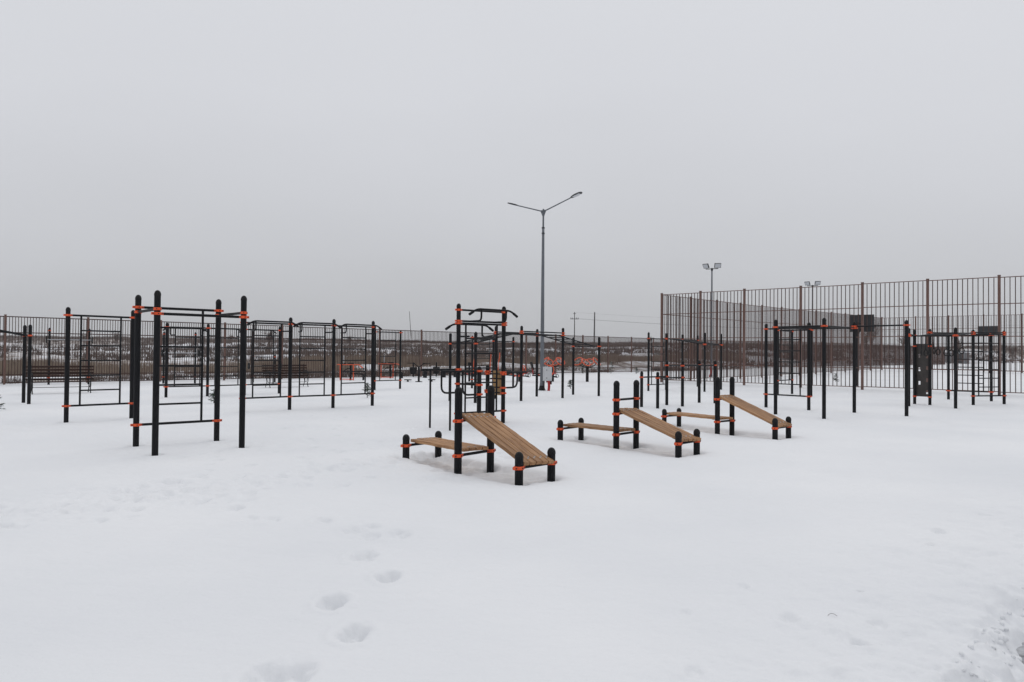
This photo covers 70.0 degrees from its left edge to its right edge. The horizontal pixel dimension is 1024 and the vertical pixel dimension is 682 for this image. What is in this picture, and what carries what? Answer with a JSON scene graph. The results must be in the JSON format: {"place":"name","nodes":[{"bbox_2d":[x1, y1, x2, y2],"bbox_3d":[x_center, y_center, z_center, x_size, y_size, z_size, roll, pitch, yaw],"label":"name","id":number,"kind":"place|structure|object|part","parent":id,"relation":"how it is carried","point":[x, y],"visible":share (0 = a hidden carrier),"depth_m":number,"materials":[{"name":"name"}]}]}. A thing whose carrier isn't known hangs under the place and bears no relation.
{"place":"outdoors","nodes":[
{"label":"outdoors","id":0,"kind":"place"},
{"bbox_2d":[0,363,1023,681],"bbox_3d":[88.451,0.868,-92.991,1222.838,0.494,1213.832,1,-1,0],"label":"snow ground","id":1,"kind":"structure","parent":0,"point":[312,539],"depth_m":6.32,"materials":[{"name":"white snow"}]},
{"bbox_2d":[0,324,32,403],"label":"monkey bars","id":2,"kind":"object","parent":1,"relation":"on","point":[25,335],"visible":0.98,"depth_m":20.98,"materials":[{"name":"black metal"}]},
{"bbox_2d":[26,365,94,393],"bbox_3d":[-16.189,1.443,26.243,2.100,1.179,0.732,1,-1,-38],"label":"park bench","id":3,"kind":"object","parent":1,"relation":"on","point":[34,379],"visible":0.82,"depth_m":26.33,"materials":[{"name":"brown wood"}]},
{"bbox_2d":[45,328,92,384],"bbox_3d":[-19.752,0.857,32.596,1.826,2.878,0.381,1,-1,-32],"label":"barbell machine","id":4,"kind":"object","parent":1,"relation":"on","point":[49,339],"visible":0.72,"depth_m":32.30,"materials":[{"name":"black metal"}]},
{"bbox_2d":[62,307,134,422],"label":"wall bars","id":5,"kind":"object","parent":1,"relation":"on","point":[68,315],"depth_m":16.21,"materials":[{"name":"black metal"}]},
{"bbox_2d":[161,331,199,383],"bbox_3d":[-15.745,0.961,34.671,1.700,2.808,0.381,1,-1,-37],"label":"barbell machine","id":6,"kind":"object","parent":1,"relation":"on","point":[163,355],"visible":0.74,"depth_m":34.34,"materials":[{"name":"black metal"}]},
{"bbox_2d":[130,290,248,455],"bbox_3d":[-5.331,0.667,12.065,1.548,2.858,1.422,1,-1,-42],"label":"pull up rig","id":7,"kind":"object","parent":1,"relation":"on","point":[157,308],"visible":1,"depth_m":12.07,"materials":[{"name":"black metal"}]},
{"bbox_2d":[208,389,213,402],"bbox_3d":[-8.950,1.695,21.958,0.420,0.545,0.433,1,-1,-23],"label":"young conifer","id":8,"kind":"object","parent":1,"relation":"on","point":[211,396],"visible":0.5,"depth_m":21.94,"materials":[{"name":"green plant"}]},
{"bbox_2d":[163,323,280,396],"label":"wall bars","id":9,"kind":"object","parent":1,"relation":"on","point":[207,330],"depth_m":25.27,"materials":[{"name":"black metal"}]},
{"bbox_2d":[247,354,275,381],"bbox_3d":[-12.555,1.554,37.089,1.682,1.758,0.381,1,-1,-34],"label":"barbell machine","id":10,"kind":"object","parent":1,"relation":"on","point":[248,366],"visible":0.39,"depth_m":37.43,"materials":[{"name":"black metal"}]},
{"bbox_2d":[262,364,310,387],"bbox_3d":[-9.890,1.594,32.142,2.020,1.179,0.732,1,-1,-38],"label":"park bench","id":11,"kind":"object","parent":1,"relation":"on","point":[270,376],"visible":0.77,"depth_m":32.24,"materials":[{"name":"brown wood"}]},
{"bbox_2d":[240,317,381,409],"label":"wall bars","id":12,"kind":"object","parent":1,"relation":"on","point":[290,323],"depth_m":20.23,"materials":[{"name":"black metal"}]},
{"bbox_2d":[0,365,695,383],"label":"fence weeds","id":13,"kind":"object","parent":1,"relation":"on","point":[247,376],"visible":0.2,"depth_m":43.41,"materials":[{"name":"brown plant"}]},
{"bbox_2d":[337,355,363,379],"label":"seated press machine","id":14,"kind":"object","parent":1,"relation":"on","point":[350,368],"visible":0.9,"depth_m":40.53,"materials":[{"name":"orange metal"}]},
{"bbox_2d":[366,382,370,397],"bbox_3d":[-4.935,1.732,25.054,0.409,0.624,0.470,1,-1,-45],"label":"young conifer","id":15,"kind":"object","parent":1,"relation":"on","point":[367,389],"visible":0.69,"depth_m":25.05,"materials":[{"name":"green plant"}]},
{"bbox_2d":[0,351,749,375],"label":"reed belt","id":16,"kind":"object","parent":1,"relation":"on","point":[568,360],"visible":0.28,"depth_m":61.71,"materials":[{"name":"brown plant"}]},
{"bbox_2d":[374,331,402,389],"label":"wall bars","id":17,"kind":"object","parent":1,"relation":"on","point":[400,348],"depth_m":30.99,"materials":[{"name":"black metal"}]},
{"bbox_2d":[380,355,402,377],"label":"seated press machine","id":18,"kind":"object","parent":1,"relation":"on","point":[384,362],"visible":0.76,"depth_m":44.26,"materials":[{"name":"orange metal"}]},
{"bbox_2d":[410,362,416,376],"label":"litter bin","id":19,"kind":"object","parent":1,"relation":"on","point":[413,370],"visible":0.91,"depth_m":47.00,"materials":[{"name":"black plastic"}]},
{"bbox_2d":[404,363,434,381],"bbox_3d":[-4.920,1.777,39.349,1.723,1.221,0.850,1,-1,-18],"label":"waist twister","id":20,"kind":"object","parent":1,"relation":"on","point":[418,373],"visible":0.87,"depth_m":39.09,"materials":[{"name":"black metal"}]},
{"bbox_2d":[420,370,445,377],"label":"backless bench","id":21,"kind":"object","parent":1,"relation":"on","point":[425,374],"visible":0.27,"depth_m":45.93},
{"bbox_2d":[433,362,439,375],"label":"litter bin","id":22,"kind":"object","parent":1,"relation":"on","point":[436,372],"visible":0.8,"depth_m":48.30,"materials":[{"name":"black plastic"}]},
{"bbox_2d":[460,362,473,381],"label":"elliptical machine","id":23,"kind":"object","parent":1,"relation":"on","point":[469,365],"visible":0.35,"depth_m":40.13,"materials":[{"name":"black metal"}]},
{"bbox_2d":[0,314,944,384],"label":"perimeter fence","id":24,"kind":"object","parent":1,"relation":"on","point":[553,356],"visible":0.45,"depth_m":45.80,"materials":[{"name":"brown metal"}]},
{"bbox_2d":[421,303,526,430],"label":"pull up tower","id":25,"kind":"structure","parent":1,"relation":"on","point":[498,378],"depth_m":16.05,"materials":[{"name":"black metal"}]},
{"bbox_2d":[400,385,556,485],"bbox_3d":[-0.572,1.364,10.172,0.889,1.488,2.854,1,-1,-39],"label":"incline bench","id":26,"kind":"object","parent":1,"relation":"on","point":[518,448],"visible":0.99,"depth_m":9.76,"materials":[{"name":"brown wood"}]},
{"bbox_2d":[470,336,514,387],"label":"wall bars","id":27,"kind":"object","parent":1,"relation":"on","point":[493,341],"depth_m":33.84,"materials":[{"name":"black metal"}]},
{"bbox_2d":[490,349,499,369],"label":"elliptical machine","id":28,"kind":"object","parent":1,"relation":"on","point":[498,361],"visible":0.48,"depth_m":41.18,"materials":[{"name":"black metal"}]},
{"bbox_2d":[505,365,530,381],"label":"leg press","id":29,"kind":"object","parent":1,"relation":"on","point":[508,374],"visible":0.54,"depth_m":40.36,"materials":[{"name":"black metal"}]},
{"bbox_2d":[448,326,600,402],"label":"monkey bars","id":30,"kind":"object","parent":1,"relation":"on","point":[521,332],"visible":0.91,"depth_m":25.89,"materials":[{"name":"black metal"}]},
{"bbox_2d":[530,362,558,381],"bbox_3d":[1.766,1.797,39.941,1.550,1.320,0.604,1,-1,-12],"label":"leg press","id":31,"kind":"object","parent":1,"relation":"on","point":[532,367],"visible":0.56,"depth_m":39.80,"materials":[{"name":"black metal"}]},
{"bbox_2d":[508,192,582,390],"bbox_3d":[1.328,-1.952,31.616,3.912,8.542,0.336,0,-1,36],"label":"street lamp","id":32,"kind":"object","parent":1,"relation":"on","point":[541,386],"visible":0.99,"depth_m":31.54,"materials":[{"name":"metal"}]},
{"bbox_2d":[543,367,551,390],"bbox_3d":[1.531,1.665,31.381,0.414,1.113,0.234,1,-1,-19],"label":"switch cabinet","id":33,"kind":"object","parent":32,"relation":"attached to","point":[547,374],"visible":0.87,"depth_m":31.29,"materials":[{"name":"grey"}]},
{"bbox_3d":[1.542,1.406,31.279,0.330,0.570,0.012,1,-1,-16],"label":"door","id":34,"kind":"part","parent":33,"relation":"part of","materials":[{"name":"white metal"}]},
{"bbox_2d":[544,357,564,381],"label":"hand wheel machine","id":35,"kind":"object","parent":1,"relation":"on","point":[560,360],"visible":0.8,"depth_m":41.04,"materials":[{"name":"orange plastic"}]},
{"bbox_2d":[575,357,600,381],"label":"hand wheel machine","id":36,"kind":"object","parent":1,"relation":"on","point":[587,371],"visible":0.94,"depth_m":41.12,"materials":[{"name":"orange metal"}]},
{"bbox_2d":[556,380,700,457],"bbox_3d":[1.977,1.429,12.774,0.830,1.488,2.873,1,-1,-41],"label":"incline bench","id":37,"kind":"object","parent":1,"relation":"on","point":[637,415],"visible":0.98,"depth_m":12.48,"materials":[{"name":"brown wood"}]},
{"bbox_2d":[639,360,716,408],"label":"parallel bars","id":38,"kind":"object","parent":1,"relation":"on","point":[657,377],"visible":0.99,"depth_m":22.43,"materials":[{"name":"black metal"}]},
{"bbox_2d":[647,332,722,391],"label":"monkey bars","id":39,"kind":"object","parent":1,"relation":"on","point":[698,342],"visible":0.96,"depth_m":32.78,"materials":[{"name":"black metal"}]},
{"bbox_2d":[702,263,720,376],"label":"floodlight pole","id":40,"kind":"object","parent":1,"relation":"on","point":[716,265],"visible":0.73,"depth_m":52.68,"materials":[{"name":"metal"}]},
{"bbox_2d":[661,377,791,439],"bbox_3d":[4.412,1.493,15.406,0.861,1.488,3.036,1,-1,-36],"label":"incline bench","id":41,"kind":"object","parent":1,"relation":"on","point":[774,421],"visible":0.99,"depth_m":15.03,"materials":[{"name":"brown wood"}]},
{"bbox_2d":[777,329,813,395],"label":"wall bars","id":42,"kind":"object","parent":1,"relation":"on","point":[791,347],"depth_m":29.73,"materials":[{"name":"black metal"}]},
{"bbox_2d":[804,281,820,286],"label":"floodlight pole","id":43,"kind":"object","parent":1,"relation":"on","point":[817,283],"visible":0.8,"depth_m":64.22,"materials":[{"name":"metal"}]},
{"bbox_2d":[763,318,909,418],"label":"monkey bars","id":44,"kind":"object","parent":1,"relation":"on","point":[809,327],"visible":0.98,"depth_m":20.30,"materials":[{"name":"black metal"}]},
{"bbox_2d":[660,275,1023,394],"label":"court fence","id":45,"kind":"object","parent":1,"relation":"on","point":[876,336],"visible":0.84,"depth_m":40.08,"materials":[{"name":"brown metal"}]},
{"bbox_2d":[850,314,873,385],"bbox_3d":[18.669,0.590,39.076,1.144,4.010,1.153,1,-1,0],"label":"basketball hoop","id":46,"kind":"object","parent":1,"relation":"on","point":[867,319],"visible":0.61,"depth_m":38.96,"materials":[{"name":"grey metal"}]},
{"bbox_2d":[909,327,1006,408],"bbox_3d":[15.231,1.056,24.753,2.201,2.858,5.816,0,-1,44],"label":"climbing frame","id":47,"kind":"object","parent":1,"relation":"on","point":[922,362],"visible":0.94,"depth_m":24.34,"materials":[{"name":"black metal"}]},
{"bbox_2d":[979,326,997,372],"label":"basketball hoop","id":48,"kind":"object","parent":1,"relation":"on","point":[993,328],"visible":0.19,"depth_m":60.92,"materials":[{"name":"grey metal"}]},
{"bbox_2d":[955,587,1023,681],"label":"snow crumbs","id":49,"kind":"object","parent":1,"relation":"on","point":[1003,639],"visible":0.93,"depth_m":4.15,"materials":[{"name":"white snow"}]},
{"bbox_2d":[0,338,1023,382],"bbox_3d":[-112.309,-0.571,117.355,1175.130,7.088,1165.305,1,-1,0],"label":"snowy hillside","id":50,"kind":"structure","parent":0,"point":[15,354],"depth_m":102.30,"materials":[{"name":"snow"}]},
{"bbox_2d":[261,331,272,346],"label":"bare tree","id":51,"kind":"object","parent":50,"relation":"on","point":[269,337],"visible":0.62,"depth_m":119.78,"materials":[{"name":"brown plant"}]},
{"bbox_2d":[0,339,1023,367],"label":"slope scrub","id":52,"kind":"object","parent":50,"relation":"on","point":[258,352],"visible":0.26,"depth_m":112.58,"materials":[{"name":"brown plant"}]},
{"bbox_2d":[0,335,1023,358],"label":"ridge scrub","id":53,"kind":"object","parent":50,"relation":"on","point":[546,344],"visible":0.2,"depth_m":220.60,"materials":[{"name":"brown plant"}]},
{"bbox_2d":[572,312,576,337],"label":"utility pole","id":54,"kind":"object","parent":50,"relation":"on","point":[574,313],"visible":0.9,"depth_m":178.00,"materials":[{"name":"grey concrete"}]},
{"bbox_2d":[576,312,829,330],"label":"power lines","id":55,"kind":"object","parent":54,"relation":"attached to","point":[687,325],"visible":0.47,"depth_m":173.06,"materials":[{"name":"grey metal"}]},
{"bbox_2d":[899,335,904,349],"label":"bare tree","id":56,"kind":"object","parent":50,"relation":"on","point":[902,341],"visible":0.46,"depth_m":168.00,"materials":[{"name":"brown plant"}]},
{"bbox_2d":[945,352,970,363],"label":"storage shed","id":57,"kind":"structure","parent":50,"relation":"on","point":[965,357],"depth_m":141.48,"materials":[{"name":"grey metal"}]},
{"bbox_2d":[1007,345,1018,362],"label":"bare tree","id":58,"kind":"object","parent":50,"relation":"on","point":[1013,352],"visible":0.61,"depth_m":164.74,"materials":[{"name":"brown plant"}]},
{"bbox_2d":[0,0,1023,346],"label":"sky","id":59,"kind":"structure","parent":0,"point":[322,161],"materials":[{"name":"grey"}]},
{"bbox_2d":[1016,642,1023,663],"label":"path","id":60,"kind":"structure","parent":0,"point":[1020,650],"depth_m":4.24,"materials":[{"name":"white snow"}]}
]}

